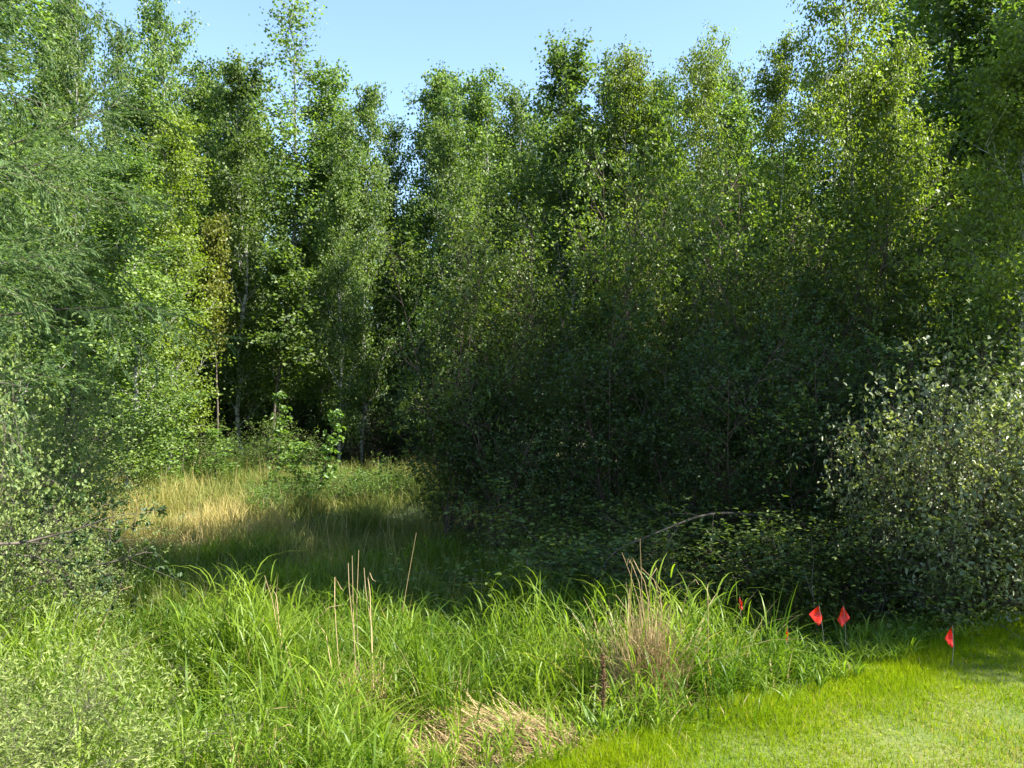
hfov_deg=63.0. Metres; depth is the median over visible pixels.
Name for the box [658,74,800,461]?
aspen tree
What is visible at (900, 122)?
birch tree
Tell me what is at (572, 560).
dogwood shrub
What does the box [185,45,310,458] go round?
aspen tree
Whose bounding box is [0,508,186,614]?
leafy branch
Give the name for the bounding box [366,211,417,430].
aspen tree
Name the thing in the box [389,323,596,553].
alder shrub
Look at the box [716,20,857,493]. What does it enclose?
birch tree
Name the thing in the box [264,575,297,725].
dry stalk
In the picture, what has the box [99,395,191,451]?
understory shrub
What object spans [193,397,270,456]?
understory shrub
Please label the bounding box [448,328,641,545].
alder shrub
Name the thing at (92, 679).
willow shrub
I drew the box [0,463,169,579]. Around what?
leafy branch
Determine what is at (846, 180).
aspen tree
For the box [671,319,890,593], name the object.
alder shrub
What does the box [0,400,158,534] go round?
hawthorn shrub
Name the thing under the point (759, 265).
alder shrub
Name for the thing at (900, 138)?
aspen tree
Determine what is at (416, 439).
understory shrub
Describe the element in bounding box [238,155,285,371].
aspen tree
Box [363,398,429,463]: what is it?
understory shrub
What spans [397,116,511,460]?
aspen tree
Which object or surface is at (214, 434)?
aspen sapling
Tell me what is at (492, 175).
aspen tree
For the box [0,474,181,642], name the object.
hawthorn shrub
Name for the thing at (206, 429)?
understory shrub
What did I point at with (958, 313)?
alder shrub
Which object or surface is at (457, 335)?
alder shrub
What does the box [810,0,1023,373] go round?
aspen tree
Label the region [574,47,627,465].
aspen tree
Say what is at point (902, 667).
lawn grass
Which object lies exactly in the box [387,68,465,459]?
aspen tree
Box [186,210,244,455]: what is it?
aspen tree
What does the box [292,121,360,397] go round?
aspen tree
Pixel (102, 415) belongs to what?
understory shrub
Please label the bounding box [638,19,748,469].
birch tree
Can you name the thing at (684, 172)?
aspen tree
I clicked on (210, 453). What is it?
understory shrub
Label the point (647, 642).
dry reed tuft
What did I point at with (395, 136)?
aspen tree
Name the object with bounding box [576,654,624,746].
dock plant
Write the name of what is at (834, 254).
alder shrub
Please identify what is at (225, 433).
understory shrub
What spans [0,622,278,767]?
willow shrub
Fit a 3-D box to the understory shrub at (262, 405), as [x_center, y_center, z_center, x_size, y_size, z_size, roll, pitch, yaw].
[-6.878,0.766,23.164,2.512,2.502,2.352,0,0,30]
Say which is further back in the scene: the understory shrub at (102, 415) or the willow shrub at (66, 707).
the understory shrub at (102, 415)
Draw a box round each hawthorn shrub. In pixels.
[0,314,134,655]
[0,327,157,583]
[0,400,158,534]
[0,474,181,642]
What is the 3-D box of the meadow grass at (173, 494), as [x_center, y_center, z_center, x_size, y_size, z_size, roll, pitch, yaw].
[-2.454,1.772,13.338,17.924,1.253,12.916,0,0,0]
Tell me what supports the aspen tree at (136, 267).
on the ground at (884, 723)
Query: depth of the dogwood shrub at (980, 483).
7.43 m
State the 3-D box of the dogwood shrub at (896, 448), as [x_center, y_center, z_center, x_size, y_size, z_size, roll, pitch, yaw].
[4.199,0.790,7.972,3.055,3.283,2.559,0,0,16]
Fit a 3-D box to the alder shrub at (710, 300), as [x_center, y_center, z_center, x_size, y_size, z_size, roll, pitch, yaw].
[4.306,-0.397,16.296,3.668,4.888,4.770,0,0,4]
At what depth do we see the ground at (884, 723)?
4.91 m
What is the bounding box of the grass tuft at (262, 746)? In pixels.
[179,707,334,767]
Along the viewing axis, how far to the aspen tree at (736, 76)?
19.98 m
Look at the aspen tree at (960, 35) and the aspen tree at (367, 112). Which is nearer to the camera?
the aspen tree at (960, 35)
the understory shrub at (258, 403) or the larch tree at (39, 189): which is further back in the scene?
the understory shrub at (258, 403)
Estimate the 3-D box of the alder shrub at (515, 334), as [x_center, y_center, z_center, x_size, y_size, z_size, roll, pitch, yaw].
[-0.280,-0.262,11.571,2.523,4.912,3.281,0,0,-37]
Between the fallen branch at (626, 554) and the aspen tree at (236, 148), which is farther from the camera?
the aspen tree at (236, 148)
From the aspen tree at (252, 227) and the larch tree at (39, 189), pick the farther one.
the aspen tree at (252, 227)
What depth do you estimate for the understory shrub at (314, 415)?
23.87 m
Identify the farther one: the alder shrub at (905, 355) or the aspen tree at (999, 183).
the aspen tree at (999, 183)
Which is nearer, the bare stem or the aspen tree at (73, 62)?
the bare stem
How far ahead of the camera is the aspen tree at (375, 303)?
23.59 m
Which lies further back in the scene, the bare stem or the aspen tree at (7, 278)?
the aspen tree at (7, 278)
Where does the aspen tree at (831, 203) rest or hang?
on the ground at (884, 723)
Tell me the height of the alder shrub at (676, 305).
5.466 m
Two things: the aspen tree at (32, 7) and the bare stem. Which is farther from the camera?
the aspen tree at (32, 7)
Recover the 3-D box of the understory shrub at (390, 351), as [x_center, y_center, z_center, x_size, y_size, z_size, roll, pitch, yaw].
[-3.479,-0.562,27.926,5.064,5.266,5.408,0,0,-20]
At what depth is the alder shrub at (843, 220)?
12.96 m
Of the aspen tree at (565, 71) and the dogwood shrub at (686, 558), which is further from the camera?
the aspen tree at (565, 71)
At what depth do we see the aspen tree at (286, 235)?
44.70 m
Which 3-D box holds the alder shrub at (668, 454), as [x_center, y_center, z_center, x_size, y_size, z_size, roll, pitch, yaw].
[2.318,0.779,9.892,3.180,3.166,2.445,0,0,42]
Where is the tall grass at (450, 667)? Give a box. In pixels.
[0,521,1023,767]
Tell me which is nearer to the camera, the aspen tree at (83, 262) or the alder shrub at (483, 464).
the alder shrub at (483, 464)
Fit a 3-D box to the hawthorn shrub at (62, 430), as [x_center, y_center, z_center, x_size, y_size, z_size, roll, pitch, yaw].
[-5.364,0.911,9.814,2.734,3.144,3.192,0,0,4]
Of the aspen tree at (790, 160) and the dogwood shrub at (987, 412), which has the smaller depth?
the dogwood shrub at (987, 412)
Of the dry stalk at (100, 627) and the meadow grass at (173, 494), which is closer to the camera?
the dry stalk at (100, 627)
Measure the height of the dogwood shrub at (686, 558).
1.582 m
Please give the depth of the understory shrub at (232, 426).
20.42 m
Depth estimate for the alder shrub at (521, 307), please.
11.16 m
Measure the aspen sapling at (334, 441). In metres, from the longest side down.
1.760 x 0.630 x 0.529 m
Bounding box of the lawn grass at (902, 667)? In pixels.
[489,609,1023,767]
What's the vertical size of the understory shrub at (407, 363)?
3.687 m
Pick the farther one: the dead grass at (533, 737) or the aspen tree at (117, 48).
the aspen tree at (117, 48)
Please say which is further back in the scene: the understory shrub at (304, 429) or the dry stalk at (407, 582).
the understory shrub at (304, 429)
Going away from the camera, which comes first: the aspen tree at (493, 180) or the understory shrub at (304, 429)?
the understory shrub at (304, 429)
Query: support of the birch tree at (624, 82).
on the ground at (884, 723)
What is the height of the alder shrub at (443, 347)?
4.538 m
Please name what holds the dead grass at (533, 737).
on the ground at (884, 723)
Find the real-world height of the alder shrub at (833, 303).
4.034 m
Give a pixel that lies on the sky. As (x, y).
(392, 42)
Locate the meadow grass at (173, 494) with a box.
[0,451,1020,644]
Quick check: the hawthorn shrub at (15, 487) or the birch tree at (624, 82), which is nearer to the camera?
the hawthorn shrub at (15, 487)
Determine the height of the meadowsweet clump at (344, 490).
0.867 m
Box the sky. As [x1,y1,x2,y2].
[0,0,1021,319]
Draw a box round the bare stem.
[803,536,818,637]
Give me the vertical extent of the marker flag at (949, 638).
0.327 m
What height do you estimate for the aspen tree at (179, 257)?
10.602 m
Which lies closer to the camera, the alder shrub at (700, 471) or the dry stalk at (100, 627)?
the dry stalk at (100, 627)
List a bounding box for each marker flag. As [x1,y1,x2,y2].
[739,596,742,621]
[809,606,824,657]
[837,605,849,654]
[945,625,953,662]
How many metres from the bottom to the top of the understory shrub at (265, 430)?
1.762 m
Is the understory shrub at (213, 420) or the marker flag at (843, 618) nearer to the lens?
the marker flag at (843, 618)
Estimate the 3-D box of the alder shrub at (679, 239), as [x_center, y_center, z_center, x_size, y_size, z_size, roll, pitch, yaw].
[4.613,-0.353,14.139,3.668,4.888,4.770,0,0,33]
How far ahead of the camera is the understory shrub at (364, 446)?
20.95 m
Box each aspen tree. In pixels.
[0,0,106,431]
[0,0,113,453]
[0,0,124,466]
[0,120,23,379]
[0,153,80,439]
[36,140,114,409]
[60,144,218,492]
[71,0,230,409]
[71,66,223,461]
[84,17,141,410]
[102,107,239,475]
[138,102,215,419]
[164,53,269,455]
[181,105,274,379]
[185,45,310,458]
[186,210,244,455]
[192,79,315,402]
[211,0,366,463]
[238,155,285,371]
[239,237,324,474]
[263,55,368,462]
[267,173,298,338]
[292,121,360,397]
[296,175,406,453]
[298,104,380,466]
[324,81,405,463]
[366,111,426,451]
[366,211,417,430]
[379,198,433,356]
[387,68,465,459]
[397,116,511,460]
[406,59,504,370]
[420,59,537,396]
[423,122,515,348]
[432,125,529,347]
[482,75,555,444]
[491,99,597,427]
[493,19,595,449]
[506,27,632,469]
[555,82,693,470]
[563,126,611,436]
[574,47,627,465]
[637,64,693,443]
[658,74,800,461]
[668,145,710,433]
[681,26,739,400]
[713,59,766,294]
[737,48,932,471]
[745,135,842,416]
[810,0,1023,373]
[819,193,842,228]
[827,55,939,396]
[830,144,869,245]
[844,0,1020,308]
[892,0,1023,413]
[931,90,1020,299]
[942,90,1023,385]
[966,0,1023,237]
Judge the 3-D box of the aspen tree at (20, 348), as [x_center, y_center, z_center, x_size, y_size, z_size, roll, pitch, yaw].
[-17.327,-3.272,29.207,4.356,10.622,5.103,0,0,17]
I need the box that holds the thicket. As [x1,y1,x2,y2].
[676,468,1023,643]
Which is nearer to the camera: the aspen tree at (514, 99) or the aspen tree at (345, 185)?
the aspen tree at (345, 185)
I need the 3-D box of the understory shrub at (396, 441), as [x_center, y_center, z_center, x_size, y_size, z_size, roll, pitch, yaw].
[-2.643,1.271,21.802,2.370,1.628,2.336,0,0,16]
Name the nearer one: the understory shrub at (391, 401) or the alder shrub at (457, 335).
the alder shrub at (457, 335)
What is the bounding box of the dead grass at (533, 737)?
[239,656,748,767]
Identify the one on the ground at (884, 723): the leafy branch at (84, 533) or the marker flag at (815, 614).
the marker flag at (815, 614)
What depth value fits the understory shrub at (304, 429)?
20.89 m
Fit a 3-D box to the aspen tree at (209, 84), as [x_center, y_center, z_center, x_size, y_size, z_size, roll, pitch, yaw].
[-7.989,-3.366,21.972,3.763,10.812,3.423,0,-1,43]
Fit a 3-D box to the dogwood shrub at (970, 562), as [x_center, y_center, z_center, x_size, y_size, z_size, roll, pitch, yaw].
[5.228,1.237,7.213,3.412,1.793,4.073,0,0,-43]
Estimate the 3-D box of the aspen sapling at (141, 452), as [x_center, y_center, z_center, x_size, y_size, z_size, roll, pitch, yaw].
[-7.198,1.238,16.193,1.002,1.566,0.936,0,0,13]
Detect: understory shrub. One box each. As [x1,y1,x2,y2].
[54,382,137,461]
[70,383,123,453]
[75,426,142,476]
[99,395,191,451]
[104,403,215,464]
[153,426,214,466]
[155,395,239,464]
[163,440,209,475]
[174,369,247,462]
[177,376,233,457]
[189,417,248,472]
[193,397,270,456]
[199,371,322,455]
[199,406,248,454]
[212,368,328,460]
[218,435,269,471]
[219,398,343,466]
[223,384,307,461]
[226,369,285,451]
[239,412,297,471]
[242,402,346,460]
[255,382,366,463]
[262,427,333,473]
[270,379,348,448]
[309,400,409,463]
[309,402,377,454]
[329,381,421,462]
[361,365,438,454]
[363,383,424,462]
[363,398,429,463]
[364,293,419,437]
[370,406,427,462]
[385,409,447,463]
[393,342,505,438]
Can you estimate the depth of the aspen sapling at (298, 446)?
14.27 m
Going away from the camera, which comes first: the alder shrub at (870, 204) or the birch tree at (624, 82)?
the alder shrub at (870, 204)
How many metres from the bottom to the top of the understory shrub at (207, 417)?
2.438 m
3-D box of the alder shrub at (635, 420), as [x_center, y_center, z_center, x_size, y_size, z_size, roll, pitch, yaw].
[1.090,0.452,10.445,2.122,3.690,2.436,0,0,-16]
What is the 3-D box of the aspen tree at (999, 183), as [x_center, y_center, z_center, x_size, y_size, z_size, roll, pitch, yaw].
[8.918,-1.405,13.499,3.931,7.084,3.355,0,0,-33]
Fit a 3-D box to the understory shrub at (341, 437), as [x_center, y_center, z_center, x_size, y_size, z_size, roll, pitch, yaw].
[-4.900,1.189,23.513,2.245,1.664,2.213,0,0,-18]
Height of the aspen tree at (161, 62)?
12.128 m
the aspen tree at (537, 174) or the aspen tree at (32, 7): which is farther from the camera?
the aspen tree at (537, 174)
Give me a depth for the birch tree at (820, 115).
12.76 m
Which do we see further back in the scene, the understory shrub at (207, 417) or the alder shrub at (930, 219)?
the understory shrub at (207, 417)
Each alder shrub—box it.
[357,180,540,548]
[378,211,566,543]
[384,362,524,542]
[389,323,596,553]
[408,194,608,534]
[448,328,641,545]
[471,179,658,540]
[520,267,671,547]
[545,217,734,534]
[550,92,719,534]
[552,155,758,498]
[572,308,828,571]
[586,118,773,521]
[639,256,831,571]
[643,191,862,504]
[655,224,818,465]
[659,167,980,547]
[664,143,853,517]
[664,207,886,497]
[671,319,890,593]
[739,282,1023,580]
[757,183,920,549]
[774,252,1023,500]
[781,165,1008,482]
[781,212,1020,462]
[835,85,1023,523]
[835,295,1023,583]
[894,180,1020,430]
[897,236,1021,504]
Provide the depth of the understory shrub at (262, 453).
17.30 m
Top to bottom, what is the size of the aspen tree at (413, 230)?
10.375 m
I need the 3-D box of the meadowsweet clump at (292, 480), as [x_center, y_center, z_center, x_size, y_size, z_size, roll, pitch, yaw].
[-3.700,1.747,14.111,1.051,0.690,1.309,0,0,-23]
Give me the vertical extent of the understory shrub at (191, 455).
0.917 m
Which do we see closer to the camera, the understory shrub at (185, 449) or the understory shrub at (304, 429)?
the understory shrub at (185, 449)
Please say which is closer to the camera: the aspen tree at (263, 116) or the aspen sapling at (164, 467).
the aspen sapling at (164, 467)
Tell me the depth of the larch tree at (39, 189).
8.02 m
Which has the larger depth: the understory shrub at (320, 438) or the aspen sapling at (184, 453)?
the understory shrub at (320, 438)
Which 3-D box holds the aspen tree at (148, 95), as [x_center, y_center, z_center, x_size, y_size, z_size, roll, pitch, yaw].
[-8.213,-2.471,18.703,3.359,9.026,3.055,0,0,-15]
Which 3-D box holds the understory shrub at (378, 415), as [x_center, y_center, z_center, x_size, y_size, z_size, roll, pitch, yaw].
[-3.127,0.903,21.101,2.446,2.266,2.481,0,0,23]
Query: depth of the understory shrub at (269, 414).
22.20 m
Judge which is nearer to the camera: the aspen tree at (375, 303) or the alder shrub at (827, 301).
the alder shrub at (827, 301)
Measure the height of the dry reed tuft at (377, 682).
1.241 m
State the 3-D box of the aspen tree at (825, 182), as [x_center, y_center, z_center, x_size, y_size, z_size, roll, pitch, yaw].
[6.396,-2.331,16.445,4.858,8.837,4.464,0,0,4]
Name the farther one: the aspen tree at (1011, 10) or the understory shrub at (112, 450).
the understory shrub at (112, 450)
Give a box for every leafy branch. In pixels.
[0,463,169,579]
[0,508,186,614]
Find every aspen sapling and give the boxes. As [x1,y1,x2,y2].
[117,414,166,483]
[136,429,189,488]
[159,400,204,477]
[193,424,243,483]
[263,391,292,482]
[267,438,317,497]
[307,409,345,497]
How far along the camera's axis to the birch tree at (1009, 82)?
8.67 m
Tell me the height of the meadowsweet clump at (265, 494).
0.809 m
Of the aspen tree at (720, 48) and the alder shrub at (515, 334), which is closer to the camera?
the alder shrub at (515, 334)
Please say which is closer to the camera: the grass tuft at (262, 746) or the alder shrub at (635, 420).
the grass tuft at (262, 746)
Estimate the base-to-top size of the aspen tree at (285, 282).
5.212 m
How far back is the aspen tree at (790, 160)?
23.74 m
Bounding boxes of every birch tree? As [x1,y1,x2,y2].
[574,34,689,466]
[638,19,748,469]
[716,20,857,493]
[752,0,986,512]
[820,29,973,511]
[892,7,1023,517]
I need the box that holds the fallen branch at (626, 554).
[570,502,768,590]
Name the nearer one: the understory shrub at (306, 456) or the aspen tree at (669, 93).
the understory shrub at (306, 456)
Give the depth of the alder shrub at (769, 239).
14.33 m
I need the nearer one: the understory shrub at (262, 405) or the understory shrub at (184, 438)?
the understory shrub at (184, 438)
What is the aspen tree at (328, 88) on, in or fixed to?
on the ground at (884, 723)
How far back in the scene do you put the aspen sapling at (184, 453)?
16.34 m
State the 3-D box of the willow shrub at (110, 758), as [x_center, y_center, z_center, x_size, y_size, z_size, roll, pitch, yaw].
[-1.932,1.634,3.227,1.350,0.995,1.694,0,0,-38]
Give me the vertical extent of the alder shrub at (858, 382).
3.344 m
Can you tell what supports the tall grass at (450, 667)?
on the ground at (884, 723)
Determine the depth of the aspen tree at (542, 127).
24.09 m
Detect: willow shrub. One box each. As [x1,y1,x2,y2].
[0,552,194,767]
[0,584,191,767]
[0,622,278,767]
[0,651,198,767]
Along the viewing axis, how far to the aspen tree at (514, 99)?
21.95 m
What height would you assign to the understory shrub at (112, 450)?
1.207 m
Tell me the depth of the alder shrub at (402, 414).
11.09 m
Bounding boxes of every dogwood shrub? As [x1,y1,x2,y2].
[353,472,774,614]
[473,482,888,626]
[786,302,1023,614]
[810,353,1023,631]
[818,297,1023,627]
[857,450,1023,629]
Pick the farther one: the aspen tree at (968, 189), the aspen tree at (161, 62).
the aspen tree at (161, 62)
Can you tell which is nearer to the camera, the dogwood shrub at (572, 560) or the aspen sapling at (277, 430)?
the dogwood shrub at (572, 560)
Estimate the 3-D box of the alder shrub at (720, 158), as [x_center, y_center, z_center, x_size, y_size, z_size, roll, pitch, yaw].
[2.612,-0.980,12.525,2.665,6.313,2.629,0,0,-39]
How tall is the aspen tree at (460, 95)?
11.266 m
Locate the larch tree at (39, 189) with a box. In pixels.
[0,0,242,481]
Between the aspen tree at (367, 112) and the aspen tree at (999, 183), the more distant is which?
the aspen tree at (367, 112)
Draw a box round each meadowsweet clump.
[241,467,318,514]
[263,468,318,501]
[290,456,361,503]
[317,461,371,507]
[339,451,397,501]
[362,457,417,503]
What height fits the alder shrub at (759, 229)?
5.563 m
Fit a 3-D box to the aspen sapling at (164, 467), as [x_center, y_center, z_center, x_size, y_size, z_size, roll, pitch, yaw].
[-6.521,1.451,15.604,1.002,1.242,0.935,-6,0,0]
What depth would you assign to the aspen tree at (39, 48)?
19.30 m
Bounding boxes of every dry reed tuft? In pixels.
[259,551,456,738]
[534,546,759,721]
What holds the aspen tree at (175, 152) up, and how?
on the ground at (884, 723)
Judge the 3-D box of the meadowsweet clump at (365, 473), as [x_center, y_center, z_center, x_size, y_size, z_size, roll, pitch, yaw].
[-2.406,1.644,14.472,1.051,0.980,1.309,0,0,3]
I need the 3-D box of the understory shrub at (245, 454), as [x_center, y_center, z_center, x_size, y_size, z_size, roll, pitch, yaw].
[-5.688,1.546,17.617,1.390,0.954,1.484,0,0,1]
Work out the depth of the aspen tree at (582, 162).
29.52 m
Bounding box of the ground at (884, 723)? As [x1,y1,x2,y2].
[0,397,1023,767]
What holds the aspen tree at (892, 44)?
on the ground at (884, 723)
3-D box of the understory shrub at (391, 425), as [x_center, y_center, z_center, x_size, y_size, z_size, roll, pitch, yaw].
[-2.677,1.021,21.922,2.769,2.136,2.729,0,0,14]
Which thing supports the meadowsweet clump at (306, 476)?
on the ground at (884, 723)
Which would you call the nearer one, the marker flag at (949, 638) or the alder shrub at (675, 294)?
the marker flag at (949, 638)
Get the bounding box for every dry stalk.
[84,586,130,761]
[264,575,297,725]
[397,536,415,651]
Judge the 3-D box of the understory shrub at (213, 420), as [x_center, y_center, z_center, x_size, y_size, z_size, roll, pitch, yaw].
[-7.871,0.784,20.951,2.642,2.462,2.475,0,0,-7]
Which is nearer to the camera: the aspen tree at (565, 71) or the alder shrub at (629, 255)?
the alder shrub at (629, 255)
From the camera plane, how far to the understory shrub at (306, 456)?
17.23 m
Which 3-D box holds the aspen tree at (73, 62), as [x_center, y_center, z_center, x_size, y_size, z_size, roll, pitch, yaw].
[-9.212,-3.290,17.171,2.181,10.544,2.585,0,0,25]
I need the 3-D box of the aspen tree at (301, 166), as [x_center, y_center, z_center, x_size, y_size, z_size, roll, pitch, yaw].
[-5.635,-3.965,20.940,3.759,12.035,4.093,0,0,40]
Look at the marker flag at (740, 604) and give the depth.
6.20 m
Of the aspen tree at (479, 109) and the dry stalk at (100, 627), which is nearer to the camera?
the dry stalk at (100, 627)
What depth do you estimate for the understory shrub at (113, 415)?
20.49 m
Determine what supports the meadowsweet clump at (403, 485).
on the ground at (884, 723)
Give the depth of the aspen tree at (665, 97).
17.79 m

